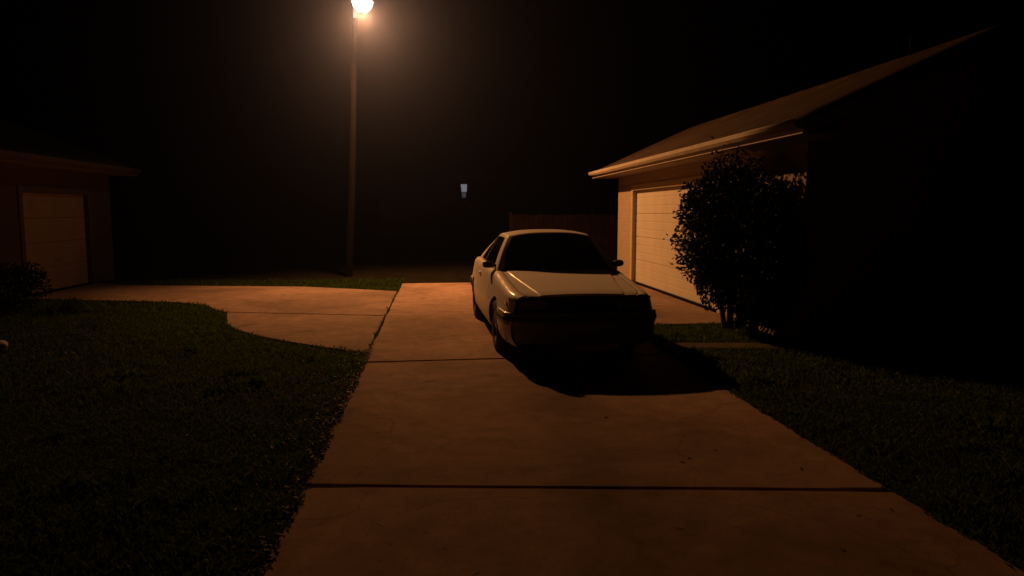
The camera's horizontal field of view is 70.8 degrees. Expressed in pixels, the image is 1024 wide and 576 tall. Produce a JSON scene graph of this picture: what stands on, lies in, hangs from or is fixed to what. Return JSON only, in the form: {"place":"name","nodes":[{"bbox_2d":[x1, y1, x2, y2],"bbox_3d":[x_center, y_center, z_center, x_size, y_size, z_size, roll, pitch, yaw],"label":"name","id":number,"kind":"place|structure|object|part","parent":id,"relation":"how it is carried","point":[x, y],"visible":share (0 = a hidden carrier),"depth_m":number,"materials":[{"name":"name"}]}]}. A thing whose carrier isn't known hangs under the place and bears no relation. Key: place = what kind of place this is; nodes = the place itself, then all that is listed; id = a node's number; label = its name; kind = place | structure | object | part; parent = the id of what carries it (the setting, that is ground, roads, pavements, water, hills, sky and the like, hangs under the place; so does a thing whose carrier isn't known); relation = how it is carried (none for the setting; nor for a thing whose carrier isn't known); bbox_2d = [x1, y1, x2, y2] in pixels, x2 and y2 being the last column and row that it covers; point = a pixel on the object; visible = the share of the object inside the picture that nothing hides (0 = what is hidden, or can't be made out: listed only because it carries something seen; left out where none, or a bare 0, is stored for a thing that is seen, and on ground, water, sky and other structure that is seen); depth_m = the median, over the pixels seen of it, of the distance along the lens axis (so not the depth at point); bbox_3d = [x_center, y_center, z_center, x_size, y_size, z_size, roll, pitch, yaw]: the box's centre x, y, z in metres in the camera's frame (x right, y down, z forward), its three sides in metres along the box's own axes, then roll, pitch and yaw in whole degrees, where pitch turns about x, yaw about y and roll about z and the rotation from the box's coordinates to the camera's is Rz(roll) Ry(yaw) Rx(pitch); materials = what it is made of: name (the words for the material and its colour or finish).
{"place":"outdoors","nodes":[
{"label":"outdoors","id":0,"kind":"place"},
{"bbox_2d":[31,283,396,351],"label":"side driveway","id":1,"kind":"structure","parent":0,"point":[329,318],"depth_m":12.42,"materials":[{"name":"concrete"}]},
{"bbox_2d":[0,220,1023,575],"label":"lawn ground","id":2,"kind":"structure","parent":0,"point":[226,250],"depth_m":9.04,"materials":[{"name":"green plant"}]},
{"bbox_2d":[0,340,7,351],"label":"garden stone","id":3,"kind":"object","parent":2,"relation":"on","point":[3,344],"visible":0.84,"depth_m":8.37,"materials":[{"name":"grey stone"}]},
{"bbox_2d":[0,260,57,310],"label":"mounded shrub","id":4,"kind":"object","parent":2,"relation":"on","point":[17,280],"visible":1,"depth_m":11.76,"materials":[{"name":"green plant"}]},
{"bbox_2d":[0,117,141,298],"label":"ranch house","id":5,"kind":"structure","parent":2,"relation":"on","point":[55,216],"depth_m":14.88,"materials":[{"name":"brick"}]},
{"bbox_2d":[22,192,88,294],"bbox_3d":[-9.414,-0.952,14.854,0.091,1.974,2.558,-1,6,-6],"label":"garage door","id":6,"kind":"structure","parent":5,"relation":"in","point":[48,235],"depth_m":14.89,"materials":[{"name":"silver metal"}]},
{"bbox_2d":[345,0,373,276],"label":"street lamp","id":7,"kind":"object","parent":2,"relation":"on","point":[362,6],"visible":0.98,"depth_m":17.84,"materials":[{"name":"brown wood"}]},
{"bbox_2d":[371,146,578,237],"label":"house","id":8,"kind":"structure","parent":2,"relation":"on","point":[452,192],"depth_m":45.79,"materials":[{"name":"grey"}]},
{"bbox_2d":[456,182,471,202],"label":"window","id":9,"kind":"structure","parent":8,"relation":"in","point":[467,187],"depth_m":45.52,"materials":[{"name":"grey"}]},
{"bbox_2d":[509,213,617,261],"bbox_3d":[3.663,-1.438,21.429,7.524,1.600,0.154,-1,6,-6],"label":"board fence","id":10,"kind":"object","parent":2,"relation":"on","point":[595,227],"visible":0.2,"depth_m":21.14,"materials":[{"name":"brown wood"}]},
{"bbox_2d":[638,285,734,325],"bbox_3d":[2.152,0.243,13.522,1.798,0.117,6.356,-1,6,-6],"label":"garage apron","id":11,"kind":"object","parent":2,"relation":"on","point":[670,310],"visible":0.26,"depth_m":11.55,"materials":[{"name":"concrete"}]},
{"bbox_2d":[663,136,813,336],"bbox_3d":[2.829,-0.659,9.396,1.304,2.714,2.394,-1,6,-6],"label":"round bush","id":12,"kind":"object","parent":2,"relation":"on","point":[737,262],"visible":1,"depth_m":9.16,"materials":[{"name":"green plant"}]},
{"bbox_2d":[588,16,1023,343],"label":"ranch house","id":13,"kind":"structure","parent":2,"relation":"on","point":[903,177],"depth_m":8.93,"materials":[{"name":"beige brick"}]},
{"bbox_2d":[635,185,715,310],"bbox_3d":[3.103,-0.909,13.927,0.091,2.084,5.088,-1,6,-6],"label":"garage door","id":14,"kind":"structure","parent":13,"relation":"in","point":[656,269],"depth_m":14.63,"materials":[{"name":"silver metal"}]},
{"bbox_2d":[0,0,1023,220],"label":"sky","id":15,"kind":"structure","parent":0,"point":[226,110],"materials":[{"name":"black"}]},
{"bbox_2d":[260,283,1023,575],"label":"driveway","id":16,"kind":"structure","parent":0,"point":[489,460],"depth_m":4.30,"materials":[{"name":"concrete"}]},
{"bbox_2d":[470,229,656,349],"bbox_3d":[0.446,-0.108,9.740,1.810,1.362,4.544,-1,6,-8],"label":"parked car","id":17,"kind":"object","parent":16,"relation":"on","point":[534,287],"visible":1,"depth_m":7.91,"materials":[{"name":"white paint"}]},
{"bbox_3d":[-0.305,-0.581,10.291,0.181,0.338,0.681,-1,6,-8],"label":"quarter window","id":18,"kind":"part","parent":17,"relation":"part of","materials":[{"name":"black glass"}]},
{"bbox_3d":[-0.271,-0.165,9.531,0.335,1.020,1.360,-1,6,-8],"label":"door","id":19,"kind":"part","parent":17,"relation":"part of","materials":[{"name":"white paint"}]},
{"bbox_3d":[1.190,-0.187,9.736,0.335,1.020,1.360,-1,6,-8],"label":"door","id":20,"kind":"part","parent":17,"relation":"part of","materials":[{"name":"white paint"}]},
{"bbox_2d":[661,342,1022,358],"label":"path","id":21,"kind":"structure","parent":0,"point":[847,348],"depth_m":8.61,"materials":[{"name":"concrete"}]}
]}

